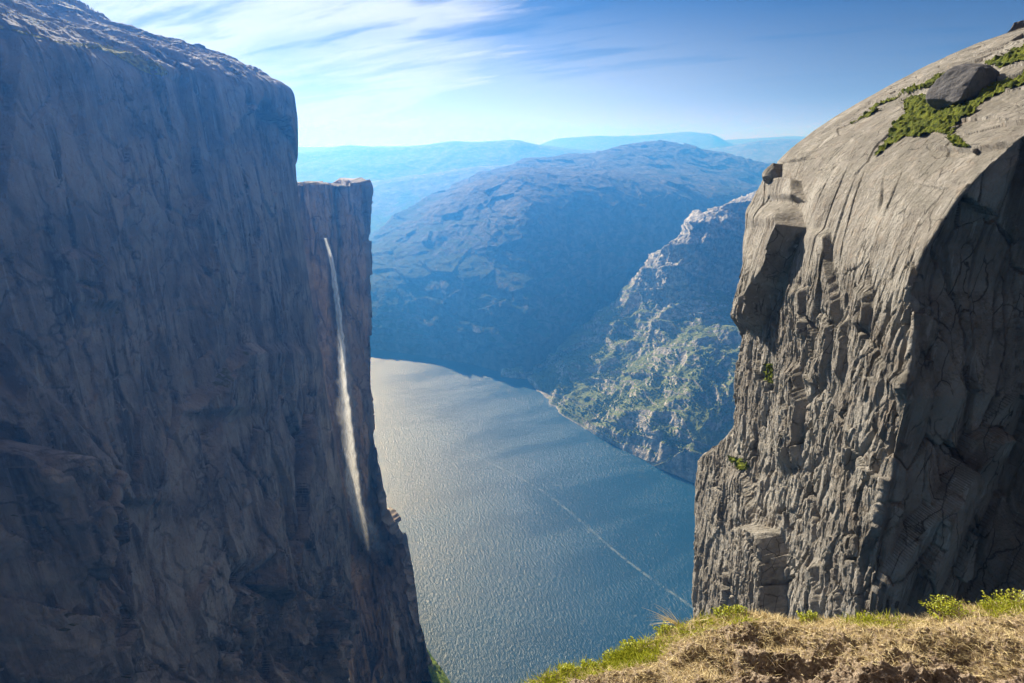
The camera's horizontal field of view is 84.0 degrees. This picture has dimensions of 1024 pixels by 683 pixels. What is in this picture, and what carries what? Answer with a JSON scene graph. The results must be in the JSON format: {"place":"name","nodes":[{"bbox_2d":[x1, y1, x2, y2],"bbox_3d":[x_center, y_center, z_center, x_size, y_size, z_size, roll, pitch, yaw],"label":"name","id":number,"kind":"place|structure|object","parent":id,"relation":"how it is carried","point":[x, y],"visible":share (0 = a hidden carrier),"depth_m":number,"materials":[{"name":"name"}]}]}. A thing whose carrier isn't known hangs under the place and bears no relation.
{"place":"outdoors","nodes":[
{"label":"outdoors","id":0,"kind":"place"},
{"bbox_2d":[0,0,359,682],"bbox_3d":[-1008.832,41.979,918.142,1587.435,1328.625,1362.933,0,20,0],"label":"cliff","id":1,"kind":"structure","parent":0,"point":[172,505],"depth_m":463.14,"materials":[{"name":"stone"}]},
{"bbox_2d":[0,25,167,75],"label":"clifftop grass","id":2,"kind":"structure","parent":1,"relation":"on","point":[142,63],"depth_m":438.59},
{"bbox_2d":[297,177,432,682],"bbox_3d":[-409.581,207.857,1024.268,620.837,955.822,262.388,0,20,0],"label":"cliff pillar","id":3,"kind":"structure","parent":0,"point":[388,642],"depth_m":969.27,"materials":[{"name":"stone"}]},
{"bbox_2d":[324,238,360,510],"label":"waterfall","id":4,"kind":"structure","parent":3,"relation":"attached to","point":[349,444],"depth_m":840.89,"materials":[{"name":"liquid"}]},
{"bbox_2d":[370,165,506,231],"bbox_3d":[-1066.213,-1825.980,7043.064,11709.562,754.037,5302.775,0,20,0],"label":"mountain range","id":5,"kind":"structure","parent":0,"point":[391,197],"depth_m":6006.07,"materials":[{"name":"blue stone"}]},
{"bbox_2d":[427,649,450,682],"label":"shore slope","id":6,"kind":"structure","parent":0,"point":[437,673],"depth_m":1106.06,"materials":[{"name":"green plant"}]},
{"bbox_2d":[296,140,599,182],"bbox_3d":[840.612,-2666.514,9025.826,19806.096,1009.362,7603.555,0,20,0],"label":"mountain range","id":7,"kind":"structure","parent":0,"point":[333,164],"depth_m":7754.95,"materials":[{"name":"blue stone"}]},
{"bbox_2d":[349,348,694,682],"bbox_3d":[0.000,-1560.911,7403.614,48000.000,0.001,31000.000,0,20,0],"label":"water","id":8,"kind":"structure","parent":0,"point":[538,529],"depth_m":1574.01,"materials":[{"name":"blue liquid"}]},
{"bbox_2d":[298,136,804,151],"bbox_3d":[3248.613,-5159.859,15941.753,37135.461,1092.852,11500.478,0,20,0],"label":"mountain range","id":9,"kind":"structure","parent":0,"point":[733,141],"depth_m":13689.11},
{"bbox_2d":[80,0,1023,146],"label":"sky","id":10,"kind":"structure","parent":0,"point":[357,72],"materials":[{"name":"blue"}]},
{"bbox_2d":[369,140,771,376],"bbox_3d":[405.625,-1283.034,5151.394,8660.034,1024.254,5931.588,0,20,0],"label":"mountain","id":11,"kind":"structure","parent":0,"point":[526,264],"depth_m":3016.87,"materials":[{"name":"blue stone"}]},
{"bbox_2d":[501,190,756,482],"bbox_3d":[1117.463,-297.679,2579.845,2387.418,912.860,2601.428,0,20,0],"label":"hillside","id":12,"kind":"structure","parent":0,"point":[708,244],"depth_m":2240.43,"materials":[{"name":"grey stone"}]},
{"bbox_2d":[503,254,742,473],"bbox_3d":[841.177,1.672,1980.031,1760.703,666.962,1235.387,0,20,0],"label":"woodland","id":13,"kind":"object","parent":12,"relation":"on","point":[619,375],"visible":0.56,"depth_m":2120.91,"materials":[{"name":"green plant"}]},
{"bbox_2d":[540,132,735,150],"bbox_3d":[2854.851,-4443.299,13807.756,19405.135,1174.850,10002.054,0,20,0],"label":"mountain range","id":14,"kind":"structure","parent":0,"point":[697,139],"depth_m":11693.66,"materials":[{"name":"blue stone"}]},
{"bbox_2d":[706,139,801,162],"bbox_3d":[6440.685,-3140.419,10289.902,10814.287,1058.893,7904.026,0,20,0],"label":"mountain range","id":15,"kind":"structure","parent":0,"point":[771,151],"depth_m":8799.64,"materials":[{"name":"blue"}]},
{"bbox_2d":[522,600,1023,682],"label":"ground","id":16,"kind":"structure","parent":0,"point":[908,672],"depth_m":2.27,"materials":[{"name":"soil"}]},
{"bbox_2d":[557,663,571,670],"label":"leafy plant","id":17,"kind":"object","parent":16,"relation":"on","point":[564,665],"visible":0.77,"depth_m":2.30,"materials":[{"name":"green plant"}]},
{"bbox_2d":[580,658,597,669],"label":"leafy plant","id":18,"kind":"object","parent":16,"relation":"on","point":[581,662],"visible":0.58,"depth_m":2.33,"materials":[{"name":"green plant"}]},
{"bbox_2d":[602,647,617,660],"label":"leafy plant","id":19,"kind":"object","parent":16,"relation":"on","point":[607,652],"visible":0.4,"depth_m":2.41,"materials":[{"name":"green plant"}]},
{"bbox_2d":[619,636,648,652],"bbox_3d":[0.526,1.298,2.425,0.139,0.056,0.091,0,20,0],"label":"leafy plant","id":20,"kind":"object","parent":16,"relation":"on","point":[632,639],"visible":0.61,"depth_m":2.43,"materials":[{"name":"green plant"}]},
{"bbox_2d":[652,621,675,635],"bbox_3d":[0.667,1.253,2.470,0.109,0.061,0.068,0,20,0],"label":"leafy plant","id":21,"kind":"object","parent":16,"relation":"on","point":[662,628],"visible":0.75,"depth_m":2.47,"materials":[{"name":"green plant"}]},
{"bbox_2d":[646,607,683,627],"bbox_3d":[0.673,1.221,2.517,0.204,0.105,0.108,0,20,0],"label":"grass tuft","id":22,"kind":"object","parent":16,"relation":"on","point":[673,621],"visible":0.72,"depth_m":2.52,"materials":[{"name":"beige plant"}]},
{"bbox_2d":[690,610,707,623],"bbox_3d":[0.835,1.219,2.503,0.086,0.070,0.082,18,26,41],"label":"grass tuft","id":23,"kind":"object","parent":16,"relation":"on","point":[698,618],"visible":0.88,"depth_m":2.51,"materials":[{"name":"beige plant"}]},
{"bbox_2d":[711,604,736,619],"bbox_3d":[0.955,1.209,2.547,0.113,0.071,0.072,0,20,0],"label":"leafy plant","id":24,"kind":"object","parent":16,"relation":"on","point":[726,610],"visible":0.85,"depth_m":2.55,"materials":[{"name":"green plant"}]},
{"bbox_2d":[731,603,747,615],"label":"leafy plant","id":25,"kind":"object","parent":16,"relation":"on","point":[738,608],"visible":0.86,"depth_m":2.55,"materials":[{"name":"green plant"}]},
{"bbox_2d":[509,595,1023,682],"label":"green grass","id":26,"kind":"structure","parent":16,"relation":"on","point":[617,660],"depth_m":2.39,"materials":[{"name":"green plant"}]},
{"bbox_2d":[568,615,1023,682],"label":"dry heather","id":27,"kind":"object","parent":16,"relation":"on","point":[850,657],"visible":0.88,"depth_m":2.27,"materials":[{"name":"brown plant"}]},
{"bbox_2d":[796,610,822,624],"bbox_3d":[1.316,1.223,2.522,0.102,0.059,0.072,0,20,0],"label":"leafy plant","id":28,"kind":"object","parent":16,"relation":"on","point":[809,613],"visible":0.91,"depth_m":2.52,"materials":[{"name":"green plant"}]},
{"bbox_2d":[856,610,872,619],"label":"leafy plant","id":29,"kind":"object","parent":16,"relation":"on","point":[859,615],"visible":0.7,"depth_m":2.53,"materials":[{"name":"green plant"}]},
{"bbox_2d":[918,594,975,618],"bbox_3d":[1.963,1.192,2.564,0.202,0.100,0.124,0,20,0],"label":"leafy plant","id":30,"kind":"object","parent":16,"relation":"on","point":[938,603],"visible":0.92,"depth_m":2.56,"materials":[{"name":"green plant"}]},
{"bbox_2d":[958,597,978,610],"bbox_3d":[2.083,1.209,2.595,0.092,0.059,0.078,18,26,41],"label":"grass tuft","id":31,"kind":"object","parent":16,"relation":"on","point":[968,606],"visible":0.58,"depth_m":2.60,"materials":[{"name":"beige plant"}]},
{"bbox_2d":[977,598,994,607],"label":"leafy plant","id":32,"kind":"object","parent":16,"relation":"on","point":[981,603],"visible":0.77,"depth_m":2.59,"materials":[{"name":"green plant"}]},
{"bbox_2d":[981,588,1023,608],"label":"leafy plant","id":33,"kind":"object","parent":16,"relation":"on","point":[1021,599],"visible":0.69,"depth_m":2.63,"materials":[{"name":"green plant"}]},
{"bbox_2d":[691,20,1023,621],"bbox_3d":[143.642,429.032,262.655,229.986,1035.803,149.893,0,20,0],"label":"cliff","id":34,"kind":"structure","parent":0,"point":[874,438],"depth_m":48.55,"materials":[{"name":"stone"}]},
{"bbox_2d":[762,163,782,183],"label":"rock block","id":35,"kind":"object","parent":34,"relation":"on","point":[771,172],"visible":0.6,"depth_m":79.40,"materials":[{"name":"stone"}]},
{"bbox_2d":[727,44,1023,470],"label":"moss","id":36,"kind":"object","parent":34,"relation":"on","point":[920,117],"visible":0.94,"depth_m":54.04,"materials":[{"name":"green plant"}]},
{"bbox_2d":[925,63,999,109],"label":"boulder","id":37,"kind":"object","parent":34,"relation":"on","point":[959,84],"visible":0.79,"depth_m":51.57,"materials":[{"name":"grey stone"}]},
{"bbox_2d":[970,148,978,153],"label":"stone","id":38,"kind":"object","parent":34,"relation":"on","point":[975,150],"visible":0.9,"depth_m":41.93,"materials":[{"name":"stone"}]}
]}

